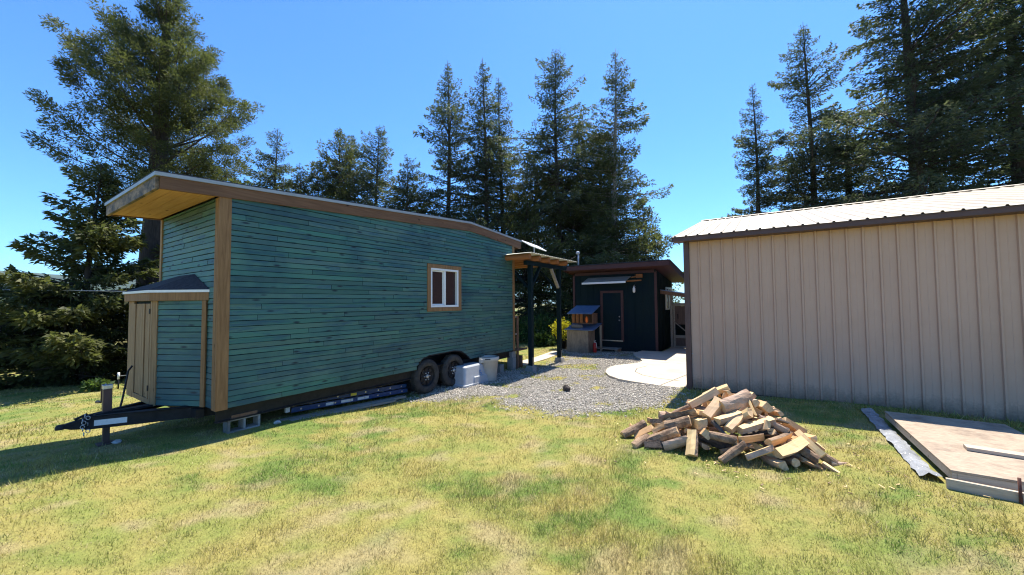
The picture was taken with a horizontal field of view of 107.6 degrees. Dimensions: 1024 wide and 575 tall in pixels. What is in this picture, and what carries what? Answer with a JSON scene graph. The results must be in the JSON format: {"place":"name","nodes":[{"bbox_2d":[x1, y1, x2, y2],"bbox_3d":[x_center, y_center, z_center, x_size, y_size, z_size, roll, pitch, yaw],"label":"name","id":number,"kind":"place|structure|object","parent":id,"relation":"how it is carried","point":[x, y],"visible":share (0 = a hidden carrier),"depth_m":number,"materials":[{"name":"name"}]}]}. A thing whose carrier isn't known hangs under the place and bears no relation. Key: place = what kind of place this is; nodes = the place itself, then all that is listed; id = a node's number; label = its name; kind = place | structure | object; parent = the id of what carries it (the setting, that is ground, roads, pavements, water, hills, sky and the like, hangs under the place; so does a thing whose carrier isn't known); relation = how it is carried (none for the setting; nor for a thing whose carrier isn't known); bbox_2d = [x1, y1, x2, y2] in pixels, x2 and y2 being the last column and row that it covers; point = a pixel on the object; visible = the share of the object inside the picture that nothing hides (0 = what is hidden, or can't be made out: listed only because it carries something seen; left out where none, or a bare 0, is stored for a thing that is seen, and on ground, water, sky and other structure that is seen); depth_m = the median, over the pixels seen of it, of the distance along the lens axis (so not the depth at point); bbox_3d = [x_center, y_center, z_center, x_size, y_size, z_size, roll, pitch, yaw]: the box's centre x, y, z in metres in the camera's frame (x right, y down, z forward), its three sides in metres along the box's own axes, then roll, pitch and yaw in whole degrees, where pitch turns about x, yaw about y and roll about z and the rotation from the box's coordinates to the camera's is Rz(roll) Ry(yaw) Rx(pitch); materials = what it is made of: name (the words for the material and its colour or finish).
{"place":"outdoors","nodes":[
{"label":"outdoors","id":0,"kind":"place"},
{"bbox_2d":[0,271,135,287],"bbox_3d":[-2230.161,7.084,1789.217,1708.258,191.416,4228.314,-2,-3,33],"label":"hills","id":1,"kind":"structure","parent":0,"point":[61,277],"depth_m":1910.49,"materials":[{"name":"green plant"}]},
{"bbox_2d":[0,304,1023,574],"bbox_3d":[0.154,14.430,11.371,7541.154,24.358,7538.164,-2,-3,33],"label":"ground","id":2,"kind":"structure","parent":0,"point":[710,534],"depth_m":3.65,"materials":[{"name":"green plant"}]},
{"bbox_2d":[0,321,42,387],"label":"fir tree","id":3,"kind":"object","parent":2,"relation":"on","point":[10,332],"visible":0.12,"depth_m":11.70,"materials":[{"name":"green plant"}]},
{"bbox_2d":[0,288,128,389],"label":"fir tree","id":4,"kind":"object","parent":2,"relation":"on","point":[69,327],"visible":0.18,"depth_m":11.98,"materials":[{"name":"green plant"}]},
{"bbox_2d":[0,162,159,388],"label":"fir tree","id":5,"kind":"object","parent":2,"relation":"on","point":[96,236],"visible":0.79,"depth_m":11.79,"materials":[{"name":"green plant"}]},
{"bbox_2d":[77,377,114,391],"bbox_3d":[-12.272,2.885,11.068,0.774,0.491,0.672,0,-2,-17],"label":"grass clump","id":6,"kind":"object","parent":2,"relation":"on","point":[89,385],"visible":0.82,"depth_m":10.92,"materials":[{"name":"plant"}]},
{"bbox_2d":[96,281,158,379],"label":"fir tree","id":7,"kind":"object","parent":2,"relation":"on","point":[118,348],"visible":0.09,"depth_m":12.15,"materials":[{"name":"green plant"}]},
{"bbox_2d":[21,0,264,286],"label":"redwood tree","id":8,"kind":"object","parent":2,"relation":"on","point":[168,82],"visible":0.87,"depth_m":14.40,"materials":[{"name":"green plant"}]},
{"bbox_2d":[223,414,259,433],"bbox_3d":[-4.217,2.109,5.855,0.190,0.215,0.440,-2,-3,33],"label":"concrete block","id":9,"kind":"object","parent":2,"relation":"on","point":[241,424],"depth_m":5.81,"materials":[{"name":"grey concrete"}]},
{"bbox_2d":[239,128,314,194],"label":"fir tree","id":10,"kind":"object","parent":2,"relation":"on","point":[275,169],"visible":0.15,"depth_m":26.26,"materials":[{"name":"green plant"}]},
{"bbox_2d":[54,170,526,446],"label":"tiny house","id":11,"kind":"structure","parent":2,"relation":"on","point":[260,300],"depth_m":6.44,"materials":[{"name":"teal wood"}]},
{"bbox_2d":[427,263,461,311],"bbox_3d":[-1.707,0.014,9.429,0.094,1.150,1.210,-2,-3,33],"label":"window","id":12,"kind":"structure","parent":11,"relation":"in","point":[443,281],"depth_m":9.39,"materials":[{"name":"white wood"}]},
{"bbox_2d":[284,163,315,193],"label":"fir tree","id":13,"kind":"object","parent":2,"relation":"on","point":[300,186],"visible":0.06,"depth_m":26.17,"materials":[{"name":"green plant"}]},
{"bbox_2d":[293,160,337,199],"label":"fir tree","id":14,"kind":"object","parent":2,"relation":"on","point":[316,180],"visible":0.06,"depth_m":28.04,"materials":[{"name":"green plant"}]},
{"bbox_2d":[275,395,405,420],"bbox_3d":[-3.180,2.343,7.326,0.140,0.175,2.652,-2,-3,35],"label":"plank","id":15,"kind":"object","parent":2,"relation":"on","point":[349,406],"visible":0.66,"depth_m":7.23,"materials":[{"name":"wood"}]},
{"bbox_2d":[289,399,395,420],"bbox_3d":[-3.118,2.337,7.166,0.100,0.165,2.152,-2,-3,34],"label":"plank","id":16,"kind":"object","parent":2,"relation":"on","point":[368,405],"visible":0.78,"depth_m":7.23,"materials":[{"name":"wood"}]},
{"bbox_2d":[304,128,383,203],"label":"fir tree","id":17,"kind":"object","parent":2,"relation":"on","point":[349,156],"visible":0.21,"depth_m":27.75,"materials":[{"name":"green plant"}]},
{"bbox_2d":[313,135,377,202],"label":"fir tree","id":18,"kind":"object","parent":2,"relation":"on","point":[333,186],"visible":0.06,"depth_m":29.57,"materials":[{"name":"green plant"}]},
{"bbox_2d":[285,383,407,412],"bbox_3d":[-3.368,2.215,7.735,0.479,0.373,2.688,-2,-3,33],"label":"ladder","id":19,"kind":"object","parent":2,"relation":"on","point":[382,390],"visible":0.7,"depth_m":7.63,"materials":[{"name":"metal"}]},
{"bbox_2d":[337,126,408,208],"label":"fir tree","id":20,"kind":"object","parent":2,"relation":"on","point":[374,164],"visible":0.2,"depth_m":27.82,"materials":[{"name":"green plant"}]},
{"bbox_2d":[371,154,475,221],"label":"fir tree","id":21,"kind":"object","parent":2,"relation":"on","point":[407,186],"visible":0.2,"depth_m":27.00,"materials":[{"name":"green plant"}]},
{"bbox_2d":[382,60,506,228],"bbox_3d":[-5.424,-6.682,29.066,11.284,21.308,9.864,-2,-3,33],"label":"fir tree","id":22,"kind":"object","parent":2,"relation":"on","point":[442,111],"visible":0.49,"depth_m":27.79,"materials":[{"name":"green plant"}]},
{"bbox_2d":[453,362,487,387],"bbox_3d":[-1.142,2.305,10.028,0.590,0.505,1.040,-2,-3,33],"label":"plastic box","id":23,"kind":"object","parent":2,"relation":"on","point":[469,374],"visible":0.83,"depth_m":9.74,"materials":[{"name":"white plastic"}]},
{"bbox_2d":[479,355,498,380],"bbox_3d":[-0.639,2.238,10.439,0.569,0.664,0.573,0,-2,-4],"label":"trash can","id":24,"kind":"object","parent":2,"relation":"on","point":[489,363],"visible":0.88,"depth_m":10.22,"materials":[{"name":"white plastic"}]},
{"bbox_2d":[445,57,538,285],"bbox_3d":[-1.317,-6.838,28.445,7.498,21.508,7.334,-2,-3,33],"label":"fir tree","id":25,"kind":"object","parent":2,"relation":"on","point":[485,139],"visible":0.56,"depth_m":28.08,"materials":[{"name":"green plant"}]},
{"bbox_2d":[461,207,540,318],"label":"fir tree","id":26,"kind":"object","parent":2,"relation":"on","point":[482,220],"visible":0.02,"depth_m":26.20,"materials":[{"name":"green plant"}]},
{"bbox_2d":[458,77,546,309],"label":"fir tree","id":27,"kind":"object","parent":2,"relation":"on","point":[502,133],"visible":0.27,"depth_m":30.08,"materials":[{"name":"green plant"}]},
{"bbox_2d":[475,153,579,322],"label":"fir tree","id":28,"kind":"object","parent":2,"relation":"on","point":[519,196],"visible":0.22,"depth_m":27.89,"materials":[{"name":"green plant"}]},
{"bbox_2d":[515,312,556,341],"bbox_3d":[1.530,2.271,20.894,3.303,1.825,3.408,-2,-3,33],"label":"shrub","id":29,"kind":"object","parent":2,"relation":"on","point":[538,326],"visible":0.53,"depth_m":20.58,"materials":[{"name":"green plant"}]},
{"bbox_2d":[505,252,575,371],"bbox_3d":[-0.126,0.905,13.504,3.880,3.736,3.400,-2,-3,33],"label":"pergola","id":30,"kind":"object","parent":2,"relation":"on","point":[529,261],"visible":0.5,"depth_m":12.10,"materials":[{"name":"wood"}]},
{"bbox_2d":[488,184,595,324],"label":"fir tree","id":31,"kind":"object","parent":2,"relation":"on","point":[512,227],"visible":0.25,"depth_m":25.91,"materials":[{"name":"green plant"}]},
{"bbox_2d":[523,351,563,364],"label":"footpath","id":32,"kind":"structure","parent":2,"relation":"on","point":[545,356],"depth_m":14.36,"materials":[{"name":"concrete"}]},
{"bbox_2d":[534,331,555,346],"bbox_3d":[1.651,2.732,19.272,1.311,1.062,1.447,-1,-2,1],"label":"shrub","id":33,"kind":"object","parent":2,"relation":"on","point":[544,339],"visible":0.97,"depth_m":18.92,"materials":[{"name":"green plant"}]},
{"bbox_2d":[395,348,696,419],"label":"gravel","id":34,"kind":"structure","parent":2,"relation":"on","point":[574,373],"depth_m":8.89,"materials":[{"name":"grey gravel"}]},
{"bbox_2d":[494,49,621,314],"bbox_3d":[3.569,-6.790,28.483,8.405,21.340,11.131,-2,-3,33],"label":"fir tree","id":35,"kind":"object","parent":2,"relation":"on","point":[541,137],"visible":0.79,"depth_m":26.91,"materials":[{"name":"green plant"}]},
{"bbox_2d":[556,338,565,348],"bbox_3d":[2.298,2.580,17.241,0.510,0.460,0.510,-2,-3,33],"label":"plant pot","id":36,"kind":"object","parent":2,"relation":"on","point":[563,343],"visible":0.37,"depth_m":17.04,"materials":[{"name":"black paint"}]},
{"bbox_2d":[549,317,570,338],"bbox_3d":[2.292,1.902,17.266,1.057,1.200,1.241,-2,-3,33],"label":"yellow shrub","id":37,"kind":"object","parent":36,"relation":"in","point":[564,326],"visible":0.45,"depth_m":17.14,"materials":[{"name":"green plant"}]},
{"bbox_2d":[523,205,611,331],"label":"fir tree","id":38,"kind":"object","parent":2,"relation":"on","point":[552,231],"visible":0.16,"depth_m":25.86,"materials":[{"name":"green plant"}]},
{"bbox_2d":[516,118,627,316],"bbox_3d":[4.723,-4.544,28.159,8.551,16.808,9.047,1,-3,-32],"label":"fir tree","id":39,"kind":"object","parent":2,"relation":"on","point":[564,208],"visible":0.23,"depth_m":26.94,"materials":[{"name":"green plant"}]},
{"bbox_2d":[564,305,601,352],"bbox_3d":[3.086,1.764,16.078,1.360,1.975,1.080,-2,-3,33],"label":"potting bench","id":40,"kind":"object","parent":2,"relation":"on","point":[580,341],"visible":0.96,"depth_m":15.90,"materials":[{"name":"brown wood"}]},
{"bbox_2d":[533,145,683,318],"bbox_3d":[6.810,-3.140,25.678,10.835,13.780,10.564,-1,-2,13],"label":"fir tree","id":41,"kind":"object","parent":2,"relation":"on","point":[607,165],"visible":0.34,"depth_m":24.60,"materials":[{"name":"green plant"}]},
{"bbox_2d":[548,133,679,318],"bbox_3d":[6.829,-3.988,28.244,8.235,15.947,10.202,0,-2,-19],"label":"fir tree","id":42,"kind":"object","parent":2,"relation":"on","point":[640,251],"visible":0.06,"depth_m":26.94,"materials":[{"name":"green plant"}]},
{"bbox_2d":[566,48,673,264],"bbox_3d":[7.020,-6.358,24.403,6.618,20.110,7.180,0,-2,-6],"label":"fir tree","id":43,"kind":"object","parent":2,"relation":"on","point":[606,136],"visible":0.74,"depth_m":25.17,"materials":[{"name":"green plant"}]},
{"bbox_2d":[564,251,683,351],"bbox_3d":[4.647,0.606,17.319,5.675,4.460,5.655,-2,-3,33],"label":"cabin","id":44,"kind":"object","parent":2,"relation":"on","point":[632,311],"visible":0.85,"depth_m":15.99,"materials":[{"name":"black wood"}]},
{"bbox_2d":[600,290,623,341],"bbox_3d":[4.325,1.227,16.231,1.010,2.180,0.062,-2,-3,33],"label":"door","id":45,"kind":"structure","parent":44,"relation":"in","point":[611,302],"depth_m":16.23,"materials":[{"name":"wood"}]},
{"bbox_2d":[620,420,646,438],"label":"firewood log","id":46,"kind":"object","parent":2,"relation":"on","point":[629,431],"visible":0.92,"depth_m":5.49,"materials":[{"name":"brown wood"}]},
{"bbox_2d":[631,433,649,448],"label":"firewood log","id":47,"kind":"object","parent":2,"relation":"on","point":[637,443],"visible":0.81,"depth_m":5.15,"materials":[{"name":"brown wood"}]},
{"bbox_2d":[605,348,686,386],"bbox_3d":[5.339,2.613,13.146,2.700,0.215,8.839,-2,-3,33],"label":"concrete pad","id":48,"kind":"object","parent":2,"relation":"on","point":[673,368],"visible":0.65,"depth_m":11.15,"materials":[{"name":"grey concrete"}]},
{"bbox_2d":[623,196,684,302],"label":"fir tree","id":49,"kind":"object","parent":2,"relation":"on","point":[648,210],"visible":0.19,"depth_m":25.54,"materials":[{"name":"green plant"}]},
{"bbox_2d":[644,441,663,448],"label":"firewood log","id":50,"kind":"object","parent":2,"relation":"on","point":[653,444],"visible":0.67,"depth_m":5.06,"materials":[{"name":"brown wood"}]},
{"bbox_2d":[647,426,680,440],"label":"firewood log","id":51,"kind":"object","parent":2,"relation":"on","point":[669,433],"visible":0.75,"depth_m":5.08,"materials":[{"name":"brown wood"}]},
{"bbox_2d":[651,417,671,433],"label":"firewood log","id":52,"kind":"object","parent":51,"relation":"on","point":[658,428],"visible":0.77,"depth_m":5.27,"materials":[{"name":"brown wood"}]},
{"bbox_2d":[662,409,697,419],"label":"firewood log","id":53,"kind":"object","parent":52,"relation":"on","point":[690,413],"visible":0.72,"depth_m":5.21,"materials":[{"name":"brown wood"}]},
{"bbox_2d":[660,290,684,347],"bbox_3d":[7.688,1.390,16.335,2.220,2.670,2.300,-2,-3,33],"label":"lean to","id":54,"kind":"object","parent":2,"relation":"on","point":[679,330],"visible":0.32,"depth_m":16.27,"materials":[{"name":"brown wood"}]},
{"bbox_2d":[673,303,685,347],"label":"gate","id":55,"kind":"structure","parent":54,"relation":"attached to","point":[679,318],"depth_m":16.15,"materials":[{"name":"grey wood"}]},
{"bbox_2d":[662,435,687,450],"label":"firewood log","id":56,"kind":"object","parent":2,"relation":"on","point":[675,443],"visible":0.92,"depth_m":4.95,"materials":[{"name":"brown wood"}]},
{"bbox_2d":[685,429,697,457],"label":"firewood log","id":57,"kind":"object","parent":2,"relation":"on","point":[692,445],"visible":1,"depth_m":4.80,"materials":[{"name":"brown wood"}]},
{"bbox_2d":[699,435,731,448],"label":"firewood log","id":58,"kind":"object","parent":2,"relation":"on","point":[717,444],"visible":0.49,"depth_m":4.86,"materials":[{"name":"brown wood"}]},
{"bbox_2d":[718,441,746,463],"bbox_3d":[2.697,2.012,4.572,0.382,0.103,0.102,-32,1,-5],"label":"firewood log","id":59,"kind":"object","parent":2,"relation":"on","point":[735,450],"visible":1,"depth_m":4.54,"materials":[{"name":"brown wood"}]},
{"bbox_2d":[709,431,737,444],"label":"firewood log","id":60,"kind":"object","parent":59,"relation":"on","point":[724,438],"visible":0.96,"depth_m":4.71,"materials":[{"name":"brown wood"}]},
{"bbox_2d":[719,446,751,453],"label":"firewood log","id":61,"kind":"object","parent":2,"relation":"on","point":[723,450],"visible":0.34,"depth_m":4.74,"materials":[{"name":"brown wood"}]},
{"bbox_2d":[729,433,753,448],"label":"firewood log","id":62,"kind":"object","parent":61,"relation":"on","point":[749,445],"visible":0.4,"depth_m":4.66,"materials":[{"name":"brown wood"}]},
{"bbox_2d":[737,433,764,442],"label":"firewood log","id":63,"kind":"object","parent":62,"relation":"on","point":[753,438],"visible":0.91,"depth_m":4.62,"materials":[{"name":"brown wood"}]},
{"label":"firewood log","id":64,"kind":"object","parent":62,"relation":"on","visible":0},
{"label":"firewood log","id":65,"kind":"object","parent":64,"relation":"on","visible":0},
{"bbox_2d":[686,401,705,409],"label":"firewood log","id":66,"kind":"object","parent":65,"relation":"on","point":[699,407],"visible":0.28,"depth_m":5.26,"materials":[{"name":"brown wood"}]},
{"bbox_2d":[688,387,719,407],"bbox_3d":[2.711,1.552,5.293,0.454,0.098,0.134,-31,-5,4],"label":"firewood log","id":67,"kind":"object","parent":66,"relation":"on","point":[711,393],"visible":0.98,"depth_m":5.25,"materials":[{"name":"brown wood"}]},
{"bbox_2d":[744,445,773,460],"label":"firewood log","id":68,"kind":"object","parent":2,"relation":"on","point":[760,452],"visible":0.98,"depth_m":4.47,"materials":[{"name":"brown wood"}]},
{"bbox_2d":[764,431,792,445],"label":"firewood log","id":69,"kind":"object","parent":68,"relation":"on","point":[779,439],"visible":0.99,"depth_m":4.54,"materials":[{"name":"brown wood"}]},
{"bbox_2d":[721,83,812,217],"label":"fir tree","id":70,"kind":"object","parent":2,"relation":"on","point":[757,152],"visible":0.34,"depth_m":24.05,"materials":[{"name":"green plant"}]},
{"bbox_2d":[760,455,788,470],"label":"firewood log","id":71,"kind":"object","parent":2,"relation":"on","point":[772,461],"visible":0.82,"depth_m":4.39,"materials":[{"name":"brown wood"}]},
{"bbox_2d":[772,436,809,458],"bbox_3d":[3.302,1.891,4.437,0.424,0.129,0.199,-18,2,-15],"label":"firewood log","id":72,"kind":"object","parent":71,"relation":"on","point":[796,445],"visible":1,"depth_m":4.40,"materials":[{"name":"brown wood"}]},
{"bbox_2d":[563,406,990,530],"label":"wood chips","id":73,"kind":"object","parent":2,"relation":"on","point":[794,467],"visible":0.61,"depth_m":4.30,"materials":[{"name":"brown wood"}]},
{"bbox_2d":[777,456,799,466],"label":"firewood log","id":74,"kind":"object","parent":2,"relation":"on","point":[792,461],"visible":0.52,"depth_m":4.35,"materials":[{"name":"brown wood"}]},
{"bbox_2d":[726,23,885,216],"bbox_3d":[17.757,-6.680,23.436,11.226,20.109,9.732,-1,-2,8],"label":"fir tree","id":75,"kind":"object","parent":2,"relation":"on","point":[808,133],"visible":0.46,"depth_m":22.83,"materials":[{"name":"green plant"}]},
{"bbox_2d":[800,456,825,469],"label":"firewood log","id":76,"kind":"object","parent":2,"relation":"on","point":[809,462],"visible":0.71,"depth_m":4.33,"materials":[{"name":"brown wood"}]},
{"bbox_2d":[786,439,820,464],"bbox_3d":[3.462,1.948,4.462,0.114,0.110,0.353,1,19,-35],"label":"firewood log","id":77,"kind":"object","parent":76,"relation":"on","point":[810,455],"visible":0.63,"depth_m":4.38,"materials":[{"name":"brown wood"}]},
{"bbox_2d":[814,452,839,463],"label":"firewood log","id":78,"kind":"object","parent":2,"relation":"on","point":[827,458],"visible":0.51,"depth_m":4.41,"materials":[{"name":"brown wood"}]},
{"bbox_2d":[794,429,826,457],"bbox_3d":[3.588,1.869,4.515,0.127,0.088,0.351,1,33,-25],"label":"firewood log","id":79,"kind":"object","parent":78,"relation":"on","point":[814,447],"visible":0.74,"depth_m":4.46,"materials":[{"name":"brown wood"}]},
{"bbox_2d":[795,111,896,206],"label":"fir tree","id":80,"kind":"object","parent":2,"relation":"on","point":[852,189],"visible":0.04,"depth_m":24.41,"materials":[{"name":"green plant"}]},
{"bbox_2d":[671,183,1023,421],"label":"metal shop","id":81,"kind":"structure","parent":2,"relation":"on","point":[910,301],"depth_m":7.05,"materials":[{"name":"beige metal"}]},
{"bbox_2d":[778,0,1023,210],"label":"fir tree","id":82,"kind":"object","parent":2,"relation":"on","point":[918,117],"visible":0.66,"depth_m":19.01,"materials":[{"name":"green plant"}]},
{"bbox_2d":[861,408,942,476],"bbox_3d":[5.315,2.051,5.261,0.195,0.096,3.167,-2,-3,34],"label":"plastic sheet","id":83,"kind":"object","parent":2,"relation":"on","point":[914,460],"visible":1,"depth_m":4.83,"materials":[{"name":"white plastic"}]},
{"bbox_2d":[888,88,1002,192],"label":"fir tree","id":84,"kind":"object","parent":2,"relation":"on","point":[961,176],"visible":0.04,"depth_m":23.35,"materials":[{"name":"green plant"}]},
{"bbox_2d":[879,0,1023,194],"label":"fir tree","id":85,"kind":"object","parent":2,"relation":"on","point":[1015,171],"visible":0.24,"depth_m":19.17,"materials":[{"name":"green plant"}]},
{"bbox_2d":[884,411,1023,491],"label":"platform","id":86,"kind":"structure","parent":2,"relation":"on","point":[938,442],"depth_m":4.50,"materials":[{"name":"brown wood"}]},
{"bbox_2d":[963,444,1023,458],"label":"board","id":87,"kind":"object","parent":86,"relation":"on","point":[995,451],"visible":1,"depth_m":4.21,"materials":[{"name":"white wood"}]},
{"bbox_2d":[945,477,1023,503],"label":"board","id":88,"kind":"object","parent":2,"relation":"on","point":[982,490],"visible":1,"depth_m":3.65,"materials":[{"name":"grey wood"}]},
{"bbox_2d":[0,0,1023,303],"label":"sky","id":89,"kind":"structure","parent":0,"point":[316,68],"materials":[{"name":"blue"}]},
{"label":"firewood log","id":90,"kind":"object","parent":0,"visible":0},
{"bbox_2d":[719,389,752,413],"bbox_3d":[3.022,1.538,5.047,0.448,0.205,0.161,-18,0,-8],"label":"firewood log","id":91,"kind":"object","parent":90,"relation":"on","point":[732,403],"visible":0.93,"depth_m":5.00,"materials":[{"name":"brown wood"}]},
{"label":"firewood log","id":92,"kind":"object","parent":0,"visible":0},
{"bbox_2d":[753,408,779,416],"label":"firewood log","id":93,"kind":"object","parent":92,"relation":"on","point":[770,413],"visible":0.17,"depth_m":5.04,"materials":[{"name":"brown wood"}]},
{"bbox_2d":[750,400,773,412],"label":"firewood log","id":94,"kind":"object","parent":93,"relation":"on","point":[764,406],"visible":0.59,"depth_m":4.91,"materials":[{"name":"brown wood"}]},
{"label":"firewood log","id":95,"kind":"object","parent":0,"visible":0},
{"bbox_2d":[781,417,806,432],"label":"firewood log","id":96,"kind":"object","parent":95,"relation":"on","point":[793,426],"visible":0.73,"depth_m":4.76,"materials":[{"name":"brown wood"}]},
{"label":"firewood log","id":97,"kind":"object","parent":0,"visible":0},
{"bbox_2d":[664,415,692,429],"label":"firewood log","id":98,"kind":"object","parent":97,"relation":"on","point":[682,422],"visible":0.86,"depth_m":5.12,"materials":[{"name":"brown wood"}]},
{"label":"firewood log","id":99,"kind":"object","parent":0,"visible":0},
{"bbox_2d":[690,415,707,429],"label":"firewood log","id":100,"kind":"object","parent":99,"relation":"on","point":[699,422],"visible":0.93,"depth_m":4.98,"materials":[{"name":"brown wood"}]},
{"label":"firewood log","id":101,"kind":"object","parent":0,"visible":0},
{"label":"firewood log","id":102,"kind":"object","parent":101,"relation":"on","visible":0},
{"bbox_2d":[701,396,721,422],"bbox_3d":[2.737,1.653,5.071,0.350,0.174,0.134,-39,12,-19],"label":"firewood log","id":103,"kind":"object","parent":102,"relation":"on","point":[712,410],"visible":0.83,"depth_m":5.03,"materials":[{"name":"brown wood"}]},
{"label":"firewood log","id":104,"kind":"object","parent":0,"visible":0},
{"bbox_2d":[724,410,743,432],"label":"firewood log","id":105,"kind":"object","parent":104,"relation":"on","point":[731,425],"visible":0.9,"depth_m":4.79,"materials":[{"name":"brown wood"}]},
{"bbox_2d":[714,410,741,425],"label":"firewood log","id":106,"kind":"object","parent":105,"relation":"on","point":[720,420],"visible":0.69,"depth_m":4.86,"materials":[{"name":"brown wood"}]},
{"bbox_2d":[737,416,775,434],"bbox_3d":[3.092,1.745,4.743,0.477,0.101,0.118,-14,-1,-6],"label":"firewood log","id":107,"kind":"object","parent":104,"relation":"on","point":[745,428],"visible":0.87,"depth_m":4.71,"materials":[{"name":"brown wood"}]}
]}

